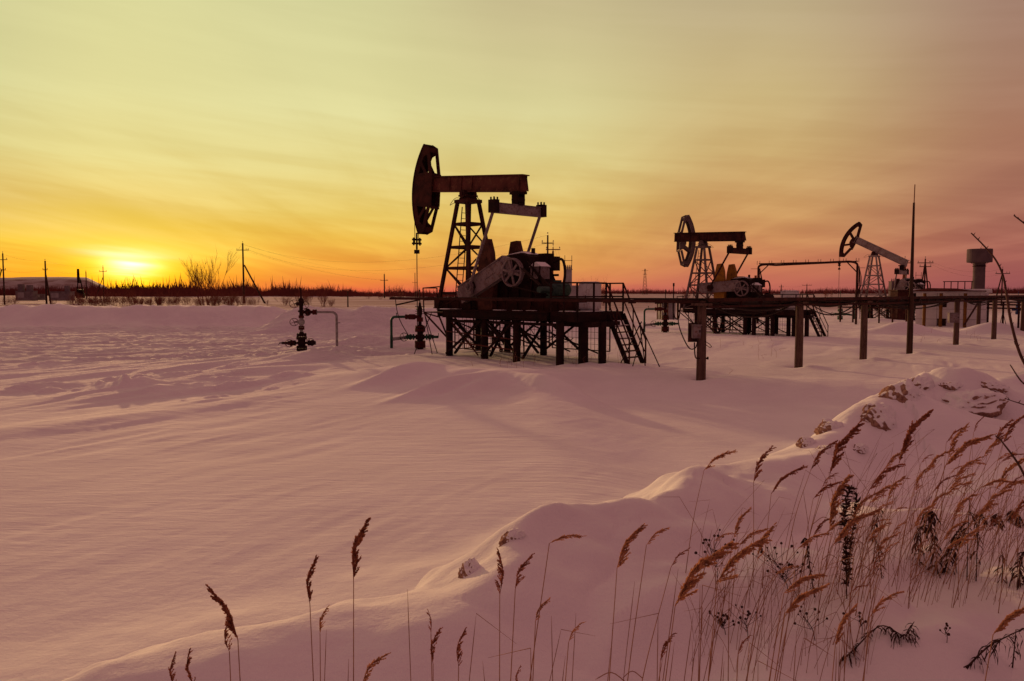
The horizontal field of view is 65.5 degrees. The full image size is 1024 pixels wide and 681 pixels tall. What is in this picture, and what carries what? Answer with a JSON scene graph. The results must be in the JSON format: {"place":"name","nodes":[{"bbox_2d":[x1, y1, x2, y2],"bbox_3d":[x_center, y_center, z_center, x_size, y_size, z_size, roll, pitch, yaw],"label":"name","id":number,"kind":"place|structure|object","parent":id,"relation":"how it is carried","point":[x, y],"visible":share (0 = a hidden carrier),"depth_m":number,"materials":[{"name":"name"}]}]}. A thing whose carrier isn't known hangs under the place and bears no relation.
{"place":"outdoors","nodes":[
{"label":"outdoors","id":0,"kind":"place"},
{"bbox_2d":[0,277,106,289],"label":"hill","id":1,"kind":"structure","parent":0,"point":[54,282],"depth_m":807.87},
{"bbox_2d":[0,293,1023,680],"bbox_3d":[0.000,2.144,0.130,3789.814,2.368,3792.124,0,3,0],"label":"snow ground","id":2,"kind":"structure","parent":0,"point":[162,465],"depth_m":10.10,"materials":[{"name":"snow"}]},
{"bbox_2d":[15,284,37,300],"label":"transformer kiosk","id":3,"kind":"object","parent":2,"relation":"on","point":[29,294],"visible":0.99,"depth_m":183.77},
{"bbox_2d":[43,261,50,303],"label":"utility pole","id":4,"kind":"object","parent":2,"relation":"on","point":[46,287],"visible":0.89,"depth_m":171.40,"materials":[{"name":"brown wood"}]},
{"bbox_2d":[50,286,74,300],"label":"transformer kiosk","id":5,"kind":"object","parent":2,"relation":"on","point":[59,295],"visible":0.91,"depth_m":183.45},
{"bbox_2d":[179,245,239,304],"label":"leafless tree","id":6,"kind":"object","parent":2,"relation":"on","point":[209,279],"visible":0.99,"depth_m":167.68,"materials":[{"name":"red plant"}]},
{"bbox_2d":[205,584,240,680],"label":"reed","id":7,"kind":"object","parent":2,"relation":"on","point":[229,623],"visible":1,"depth_m":2.49,"materials":[{"name":"plant"}]},
{"bbox_2d":[224,626,232,680],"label":"reed","id":8,"kind":"object","parent":2,"relation":"on","point":[226,634],"visible":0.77,"depth_m":2.56,"materials":[{"name":"plant"}]},
{"bbox_2d":[242,241,264,302],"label":"utility pole","id":9,"kind":"object","parent":2,"relation":"on","point":[243,265],"visible":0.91,"depth_m":189.22,"materials":[{"name":"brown wood"}]},
{"bbox_2d":[278,288,339,350],"bbox_3d":[-9.861,-0.926,38.671,2.984,3.219,0.544,0,3,-4],"label":"wellhead","id":10,"kind":"object","parent":2,"relation":"on","point":[301,342],"visible":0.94,"depth_m":38.56,"materials":[{"name":"black metal"}]},
{"bbox_2d":[306,555,318,680],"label":"reed","id":11,"kind":"object","parent":2,"relation":"on","point":[310,573],"visible":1,"depth_m":2.80,"materials":[{"name":"plant"}]},
{"bbox_2d":[351,517,370,680],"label":"reed","id":12,"kind":"object","parent":2,"relation":"on","point":[358,539],"visible":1,"depth_m":2.84,"materials":[{"name":"plant"}]},
{"bbox_2d":[363,652,390,680],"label":"reed","id":13,"kind":"object","parent":2,"relation":"on","point":[374,661],"visible":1,"depth_m":2.39,"materials":[{"name":"plant"}]},
{"bbox_2d":[390,290,438,348],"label":"wellhead","id":14,"kind":"object","parent":2,"relation":"on","point":[419,328],"visible":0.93,"depth_m":41.04,"materials":[{"name":"black metal"}]},
{"bbox_2d":[430,627,442,680],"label":"reed","id":15,"kind":"object","parent":2,"relation":"on","point":[432,649],"visible":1,"depth_m":2.87,"materials":[{"name":"plant"}]},
{"bbox_2d":[456,627,466,680],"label":"reed","id":16,"kind":"object","parent":2,"relation":"on","point":[458,649],"visible":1,"depth_m":2.76,"materials":[{"name":"plant"}]},
{"bbox_2d":[458,557,480,577],"bbox_3d":[-0.277,1.585,5.366,0.180,0.244,0.168,-11,5,-8],"label":"soil clod","id":17,"kind":"object","parent":2,"relation":"on","point":[470,566],"visible":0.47,"depth_m":5.33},
{"bbox_2d":[495,548,503,680],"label":"reed","id":18,"kind":"object","parent":2,"relation":"on","point":[500,571],"visible":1,"depth_m":3.10,"materials":[{"name":"plant"}]},
{"bbox_2d":[0,272,1023,296],"bbox_3d":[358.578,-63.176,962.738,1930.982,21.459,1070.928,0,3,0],"label":"wood","id":19,"kind":"object","parent":2,"relation":"on","point":[151,291],"visible":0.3,"depth_m":477.82,"materials":[{"name":"plant"}]},
{"bbox_2d":[499,528,526,546],"bbox_3d":[-0.002,1.382,5.549,0.222,0.130,0.185,-35,-6,14],"label":"soil clod","id":20,"kind":"object","parent":2,"relation":"on","point":[513,534],"visible":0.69,"depth_m":5.48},
{"bbox_2d":[510,553,534,680],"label":"reed","id":21,"kind":"object","parent":2,"relation":"on","point":[524,564],"visible":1,"depth_m":2.84,"materials":[{"name":"plant"}]},
{"bbox_2d":[422,282,646,365],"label":"pump platform","id":22,"kind":"structure","parent":2,"relation":"on","point":[582,321],"depth_m":33.81,"materials":[{"name":"black metal"}]},
{"bbox_2d":[412,144,580,324],"bbox_3d":[-1.203,-5.126,37.312,3.340,9.111,10.668,-3,5,-45],"label":"pumpjack","id":23,"kind":"object","parent":22,"relation":"on","point":[517,271],"visible":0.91,"depth_m":36.12,"materials":[{"name":"black metal"}]},
{"bbox_2d":[579,281,600,310],"bbox_3d":[3.269,-1.854,33.441,0.910,1.235,0.500,3,5,45],"label":"control cabinet","id":24,"kind":"object","parent":22,"relation":"on","point":[585,289],"visible":0.44,"depth_m":33.24,"materials":[{"name":"black metal"}]},
{"bbox_2d":[529,534,586,680],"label":"reed","id":25,"kind":"object","parent":2,"relation":"on","point":[562,537],"visible":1,"depth_m":2.81,"materials":[{"name":"plant"}]},
{"bbox_2d":[564,260,578,295],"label":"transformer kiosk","id":26,"kind":"object","parent":2,"relation":"on","point":[569,269],"visible":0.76,"depth_m":77.40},
{"bbox_2d":[609,523,647,680],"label":"reed","id":27,"kind":"object","parent":2,"relation":"on","point":[626,545],"visible":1,"depth_m":3.18,"materials":[{"name":"plant"}]},
{"bbox_2d":[595,527,669,680],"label":"reed","id":28,"kind":"object","parent":2,"relation":"on","point":[659,531],"visible":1,"depth_m":3.30,"materials":[{"name":"plant"}]},
{"bbox_2d":[620,321,659,366],"bbox_3d":[5.059,0.232,31.572,1.707,2.015,0.840,0,3,0],"label":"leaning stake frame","id":29,"kind":"object","parent":2,"relation":"on","point":[640,326],"visible":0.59,"depth_m":31.54,"materials":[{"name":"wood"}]},
{"bbox_2d":[624,548,689,680],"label":"reed","id":30,"kind":"object","parent":2,"relation":"on","point":[679,554],"visible":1,"depth_m":3.47,"materials":[{"name":"plant"}]},
{"bbox_2d":[643,289,677,332],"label":"wellhead","id":31,"kind":"object","parent":2,"relation":"on","point":[664,324],"visible":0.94,"depth_m":56.43,"materials":[{"name":"black metal"}]},
{"bbox_2d":[657,303,677,318],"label":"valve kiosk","id":32,"kind":"object","parent":2,"relation":"on","point":[669,313],"visible":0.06,"depth_m":87.63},
{"bbox_2d":[665,540,738,680],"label":"reed","id":33,"kind":"object","parent":2,"relation":"on","point":[690,582],"visible":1,"depth_m":2.69,"materials":[{"name":"plant"}]},
{"bbox_2d":[389,295,1023,380],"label":"cable trestle","id":34,"kind":"object","parent":2,"relation":"on","point":[701,305],"visible":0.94,"depth_m":30.86,"materials":[{"name":"brown metal"}]},
{"bbox_2d":[688,323,701,341],"bbox_3d":[6.023,-0.257,26.207,0.387,0.632,0.370,0,3,0],"label":"switch box","id":35,"kind":"object","parent":34,"relation":"attached to","point":[694,331],"visible":1,"depth_m":26.13,"materials":[{"name":"black metal"}]},
{"bbox_2d":[947,313,959,322],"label":"switch box","id":36,"kind":"object","parent":34,"relation":"attached to","point":[953,317],"visible":1,"depth_m":43.29,"materials":[{"name":"black metal"}]},
{"bbox_2d":[685,450,737,572],"bbox_3d":[1.313,1.171,5.279,0.346,0.909,0.044,0,3,0],"label":"reed","id":37,"kind":"object","parent":2,"relation":"on","point":[722,455],"visible":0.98,"depth_m":5.26,"materials":[{"name":"plant"}]},
{"bbox_2d":[694,529,736,580],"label":"seed stalk","id":38,"kind":"object","parent":2,"relation":"on","point":[705,539],"visible":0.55,"depth_m":5.12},
{"bbox_2d":[722,507,751,612],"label":"reed","id":39,"kind":"object","parent":2,"relation":"on","point":[740,520],"visible":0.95,"depth_m":4.76,"materials":[{"name":"plant"}]},
{"bbox_2d":[708,535,771,676],"bbox_3d":[0.767,1.410,2.817,0.265,1.483,0.065,1,4,21],"label":"reed","id":40,"kind":"object","parent":2,"relation":"on","point":[746,550],"visible":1,"depth_m":2.76,"materials":[{"name":"plant"}]},
{"bbox_2d":[730,528,769,615],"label":"reed","id":41,"kind":"object","parent":2,"relation":"on","point":[752,534],"visible":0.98,"depth_m":4.84,"materials":[{"name":"plant"}]},
{"bbox_2d":[677,294,828,336],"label":"pump platform","id":42,"kind":"structure","parent":2,"relation":"on","point":[715,314],"depth_m":52.33,"materials":[{"name":"black metal"}]},
{"bbox_2d":[674,215,773,308],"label":"pumpjack","id":43,"kind":"object","parent":42,"relation":"on","point":[729,284],"visible":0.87,"depth_m":55.02,"materials":[{"name":"black metal"}]},
{"bbox_2d":[780,290,798,309],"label":"control cabinet","id":44,"kind":"object","parent":42,"relation":"on","point":[790,292],"visible":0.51,"depth_m":51.55,"materials":[{"name":"black metal"}]},
{"bbox_2d":[740,522,776,629],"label":"reed","id":45,"kind":"object","parent":2,"relation":"on","point":[767,533],"visible":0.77,"depth_m":4.75,"materials":[{"name":"plant"}]},
{"bbox_2d":[753,446,776,576],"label":"reed","id":46,"kind":"object","parent":2,"relation":"on","point":[762,457],"visible":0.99,"depth_m":5.08,"materials":[{"name":"plant"}]},
{"bbox_2d":[752,534,807,595],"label":"seed stalk","id":47,"kind":"object","parent":2,"relation":"on","point":[774,547],"visible":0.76,"depth_m":5.05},
{"bbox_2d":[762,465,807,587],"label":"reed","id":48,"kind":"object","parent":2,"relation":"on","point":[786,476],"visible":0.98,"depth_m":5.04,"materials":[{"name":"plant"}]},
{"bbox_2d":[767,551,808,588],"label":"seed stalk","id":49,"kind":"object","parent":2,"relation":"on","point":[782,576],"visible":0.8,"depth_m":5.09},
{"bbox_2d":[759,533,831,613],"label":"reed","id":50,"kind":"object","parent":2,"relation":"on","point":[810,540],"visible":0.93,"depth_m":4.88,"materials":[{"name":"plant"}]},
{"bbox_2d":[769,574,826,678],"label":"reed","id":51,"kind":"object","parent":2,"relation":"on","point":[804,578],"visible":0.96,"depth_m":3.06,"materials":[{"name":"plant"}]},
{"bbox_2d":[774,583,829,680],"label":"reed","id":52,"kind":"object","parent":2,"relation":"on","point":[801,597],"visible":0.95,"depth_m":2.73,"materials":[{"name":"plant"}]},
{"bbox_2d":[795,437,816,447],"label":"soil clod","id":53,"kind":"object","parent":2,"relation":"on","point":[802,442],"visible":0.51,"depth_m":9.28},
{"bbox_2d":[800,537,814,597],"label":"withered weed","id":54,"kind":"object","parent":2,"relation":"on","point":[802,541],"visible":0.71,"depth_m":5.00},
{"bbox_2d":[756,258,864,323],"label":"cable portal","id":55,"kind":"object","parent":2,"relation":"on","point":[859,282],"visible":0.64,"depth_m":71.06,"materials":[{"name":"metal"}]},
{"bbox_2d":[786,440,837,559],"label":"reed","id":56,"kind":"object","parent":2,"relation":"on","point":[822,451],"visible":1,"depth_m":5.42,"materials":[{"name":"plant"}]},
{"bbox_2d":[798,481,842,594],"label":"reed","id":57,"kind":"object","parent":2,"relation":"on","point":[826,487],"visible":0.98,"depth_m":5.12,"materials":[{"name":"plant"}]},
{"bbox_2d":[814,419,843,434],"bbox_3d":[4.014,1.144,9.999,0.417,0.325,0.362,-9,1,13],"label":"soil clod","id":58,"kind":"object","parent":2,"relation":"on","point":[825,425],"visible":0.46,"depth_m":9.91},
{"bbox_2d":[802,419,864,569],"bbox_3d":[2.074,1.061,5.178,0.374,1.130,0.110,2,4,29],"label":"reed","id":59,"kind":"object","parent":2,"relation":"on","point":[839,447],"visible":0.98,"depth_m":5.11,"materials":[{"name":"plant"}]},
{"bbox_2d":[818,474,854,586],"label":"reed","id":60,"kind":"object","parent":2,"relation":"on","point":[834,504],"visible":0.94,"depth_m":5.06,"materials":[{"name":"plant"}]},
{"bbox_2d":[832,603,857,680],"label":"reed","id":61,"kind":"object","parent":2,"relation":"on","point":[842,623],"visible":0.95,"depth_m":2.79,"materials":[{"name":"plant"}]},
{"bbox_2d":[837,484,856,598],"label":"withered weed","id":62,"kind":"object","parent":2,"relation":"on","point":[845,511],"visible":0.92,"depth_m":4.88,"materials":[{"name":"plant"}]},
{"bbox_2d":[817,508,882,612],"bbox_3d":[2.050,1.381,4.833,0.380,0.749,0.055,0,3,3],"label":"reed","id":63,"kind":"object","parent":2,"relation":"on","point":[851,523],"visible":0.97,"depth_m":4.81,"materials":[{"name":"plant"}]},
{"bbox_2d":[846,492,860,586],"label":"withered weed","id":64,"kind":"object","parent":2,"relation":"on","point":[853,528],"visible":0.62,"depth_m":5.06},
{"bbox_2d":[837,489,881,593],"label":"reed","id":65,"kind":"object","parent":2,"relation":"on","point":[863,501],"visible":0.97,"depth_m":4.92,"materials":[{"name":"plant"}]},
{"bbox_2d":[853,442,868,453],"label":"soil clod","id":66,"kind":"object","parent":2,"relation":"on","point":[861,448],"visible":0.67,"depth_m":9.32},
{"bbox_2d":[837,463,905,580],"bbox_3d":[2.310,1.215,5.130,0.460,0.854,0.055,-1,4,-10],"label":"reed","id":67,"kind":"object","parent":2,"relation":"on","point":[880,477],"visible":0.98,"depth_m":5.12,"materials":[{"name":"plant"}]},
{"bbox_2d":[857,522,891,598],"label":"reed","id":68,"kind":"object","parent":2,"relation":"on","point":[877,530],"visible":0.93,"depth_m":4.84,"materials":[{"name":"plant"}]},
{"bbox_2d":[838,302,915,322],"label":"pipe rack","id":69,"kind":"object","parent":2,"relation":"on","point":[878,307],"visible":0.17,"depth_m":73.30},
{"bbox_2d":[860,402,896,430],"bbox_3d":[4.601,1.058,10.015,0.551,0.548,0.502,48,21,15],"label":"soil clod","id":70,"kind":"object","parent":2,"relation":"on","point":[879,415],"visible":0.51,"depth_m":9.88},
{"bbox_2d":[839,622,919,666],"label":"withered weed","id":71,"kind":"object","parent":2,"relation":"on","point":[895,635],"visible":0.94,"depth_m":4.47,"materials":[{"name":"plant"}]},
{"bbox_2d":[860,532,900,601],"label":"reed","id":72,"kind":"object","parent":2,"relation":"on","point":[885,539],"visible":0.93,"depth_m":4.91,"materials":[{"name":"plant"}]},
{"bbox_2d":[863,591,903,680],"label":"reed","id":73,"kind":"object","parent":2,"relation":"on","point":[881,601],"visible":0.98,"depth_m":2.98,"materials":[{"name":"plant"}]},
{"bbox_2d":[858,292,915,319],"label":"pump platform","id":74,"kind":"structure","parent":2,"relation":"on","point":[871,315],"depth_m":82.11,"materials":[{"name":"black metal"}]},
{"bbox_2d":[838,222,930,309],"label":"pumpjack","id":75,"kind":"object","parent":74,"relation":"on","point":[898,284],"visible":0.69,"depth_m":82.85,"materials":[{"name":"black metal"}]},
{"bbox_2d":[888,290,913,319],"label":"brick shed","id":76,"kind":"structure","parent":2,"relation":"on","point":[899,314],"depth_m":77.33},
{"bbox_2d":[878,379,924,402],"bbox_3d":[5.046,0.808,10.415,0.442,0.663,0.600,45,-8,-13],"label":"soil clod","id":77,"kind":"object","parent":2,"relation":"on","point":[902,391],"visible":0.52,"depth_m":10.28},
{"bbox_2d":[867,503,935,586],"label":"reed","id":78,"kind":"object","parent":2,"relation":"on","point":[923,512],"visible":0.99,"depth_m":5.09,"materials":[{"name":"plant"}]},
{"bbox_2d":[873,409,933,572],"bbox_3d":[2.732,1.094,5.601,0.440,1.232,0.073,0,3,-5],"label":"reed","id":79,"kind":"object","parent":2,"relation":"on","point":[908,437],"visible":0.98,"depth_m":5.57,"materials":[{"name":"plant"}]},
{"bbox_2d":[906,184,914,353],"bbox_3d":[18.500,-3.039,36.858,0.280,8.278,0.280,0,3,0],"label":"lightning mast","id":80,"kind":"object","parent":2,"relation":"on","point":[909,341],"visible":0.86,"depth_m":36.84,"materials":[{"name":"black metal"}]},
{"bbox_2d":[897,464,930,575],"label":"reed","id":81,"kind":"object","parent":2,"relation":"on","point":[925,471],"visible":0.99,"depth_m":5.89,"materials":[{"name":"plant"}]},
{"bbox_2d":[907,375,934,390],"bbox_3d":[5.978,0.720,11.859,0.589,0.371,0.555,-30,-1,10],"label":"soil clod","id":82,"kind":"object","parent":2,"relation":"on","point":[926,383],"visible":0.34,"depth_m":11.71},
{"bbox_2d":[911,524,931,566],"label":"withered weed","id":83,"kind":"object","parent":2,"relation":"on","point":[918,536],"visible":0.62,"depth_m":6.01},
{"bbox_2d":[920,511,943,577],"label":"withered weed","id":84,"kind":"object","parent":2,"relation":"on","point":[929,519],"visible":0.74,"depth_m":5.90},
{"bbox_2d":[908,520,968,597],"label":"reed","id":85,"kind":"object","parent":2,"relation":"on","point":[954,527],"visible":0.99,"depth_m":5.31,"materials":[{"name":"plant"}]},
{"bbox_2d":[911,481,972,576],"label":"reed","id":86,"kind":"object","parent":2,"relation":"on","point":[957,485],"visible":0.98,"depth_m":5.79,"materials":[{"name":"plant"}]},
{"bbox_2d":[912,494,978,601],"bbox_3d":[2.844,1.406,5.259,0.496,0.787,0.053,-1,4,-11],"label":"reed","id":87,"kind":"object","parent":2,"relation":"on","point":[960,504],"visible":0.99,"depth_m":5.26,"materials":[{"name":"plant"}]},
{"bbox_2d":[927,422,969,537],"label":"reed","id":88,"kind":"object","parent":2,"relation":"on","point":[953,444],"visible":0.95,"depth_m":6.31,"materials":[{"name":"plant"}]},
{"bbox_2d":[913,281,991,327],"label":"block building","id":89,"kind":"structure","parent":2,"relation":"on","point":[935,316],"depth_m":66.26,"materials":[{"name":"metal"}]},
{"bbox_2d":[939,526,965,574],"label":"withered weed","id":90,"kind":"object","parent":2,"relation":"on","point":[948,550],"visible":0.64,"depth_m":5.94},
{"bbox_2d":[932,456,983,564],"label":"reed","id":91,"kind":"object","parent":2,"relation":"on","point":[962,470],"visible":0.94,"depth_m":6.07,"materials":[{"name":"plant"}]},
{"bbox_2d":[924,433,996,547],"bbox_3d":[3.516,1.221,6.287,0.624,0.979,0.076,0,4,-8],"label":"reed","id":92,"kind":"object","parent":2,"relation":"on","point":[968,443],"visible":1,"depth_m":6.27,"materials":[{"name":"plant"}]},
{"bbox_2d":[959,500,976,579],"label":"withered weed","id":93,"kind":"object","parent":2,"relation":"on","point":[963,530],"visible":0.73,"depth_m":5.74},
{"bbox_2d":[963,304,980,324],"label":"wooden post","id":94,"kind":"object","parent":2,"relation":"on","point":[978,318],"visible":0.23,"depth_m":61.85,"materials":[{"name":"brown wood"}]},
{"bbox_2d":[958,525,986,596],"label":"reed","id":95,"kind":"object","parent":2,"relation":"on","point":[971,535],"visible":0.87,"depth_m":5.40,"materials":[{"name":"plant"}]},
{"bbox_2d":[942,388,1008,417],"bbox_3d":[6.536,0.946,11.454,1.003,0.479,0.934,-6,3,3],"label":"soil clod","id":96,"kind":"object","parent":2,"relation":"on","point":[986,402],"visible":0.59,"depth_m":11.15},
{"bbox_2d":[938,381,962,389],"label":"soil clod","id":97,"kind":"object","parent":96,"relation":"on","point":[952,385],"visible":0.79,"depth_m":11.59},
{"bbox_2d":[970,514,987,580],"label":"withered weed","id":98,"kind":"object","parent":2,"relation":"on","point":[986,522],"visible":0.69,"depth_m":5.71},
{"bbox_2d":[966,246,992,288],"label":"water tower","id":99,"kind":"structure","parent":2,"relation":"on","point":[980,258],"depth_m":297.06,"materials":[{"name":"metal"}]},
{"bbox_2d":[959,419,1013,527],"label":"reed","id":100,"kind":"object","parent":2,"relation":"on","point":[1004,427],"visible":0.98,"depth_m":6.50,"materials":[{"name":"plant"}]},
{"bbox_2d":[966,489,1013,597],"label":"reed","id":101,"kind":"object","parent":2,"relation":"on","point":[989,502],"visible":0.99,"depth_m":5.30,"materials":[{"name":"plant"}]},
{"bbox_2d":[960,458,1023,546],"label":"reed","id":102,"kind":"object","parent":2,"relation":"on","point":[1013,465],"visible":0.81,"depth_m":6.21,"materials":[{"name":"plant"}]},
{"bbox_2d":[964,628,1023,673],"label":"withered weed","id":103,"kind":"object","parent":2,"relation":"on","point":[997,641],"visible":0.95,"depth_m":4.30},
{"bbox_2d":[981,380,1009,392],"bbox_3d":[7.050,0.687,11.735,0.504,0.222,0.427,6,5,13],"label":"soil clod","id":104,"kind":"object","parent":2,"relation":"on","point":[996,386],"visible":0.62,"depth_m":11.58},
{"bbox_2d":[971,214,1023,476],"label":"leafless shrub","id":105,"kind":"object","parent":2,"relation":"on","point":[1021,356],"visible":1,"depth_m":3.43,"materials":[{"name":"plant"}]},
{"bbox_2d":[982,415,1023,533],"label":"reed","id":106,"kind":"object","parent":2,"relation":"on","point":[1010,429],"visible":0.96,"depth_m":6.58,"materials":[{"name":"plant"}]},
{"bbox_2d":[986,301,1020,327],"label":"pipe rack","id":107,"kind":"object","parent":2,"relation":"on","point":[1003,304],"visible":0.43,"depth_m":64.50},
{"bbox_2d":[985,607,1023,680],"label":"reed","id":108,"kind":"object","parent":2,"relation":"on","point":[1003,624],"visible":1,"depth_m":2.53,"materials":[{"name":"plant"}]},
{"bbox_2d":[998,500,1023,612],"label":"reed","id":109,"kind":"object","parent":2,"relation":"on","point":[1019,505],"visible":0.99,"depth_m":5.07,"materials":[{"name":"plant"}]},
{"bbox_2d":[1008,551,1023,589],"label":"withered weed","id":110,"kind":"object","parent":2,"relation":"on","point":[1020,571],"visible":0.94,"depth_m":5.46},
{"bbox_2d":[0,0,1023,292],"label":"sky","id":111,"kind":"structure","parent":0,"point":[138,137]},
{"bbox_2d":[324,331,1023,680],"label":"dry grass","id":112,"kind":"structure","parent":0,"point":[835,586],"depth_m":5.01,"materials":[{"name":"plant"}]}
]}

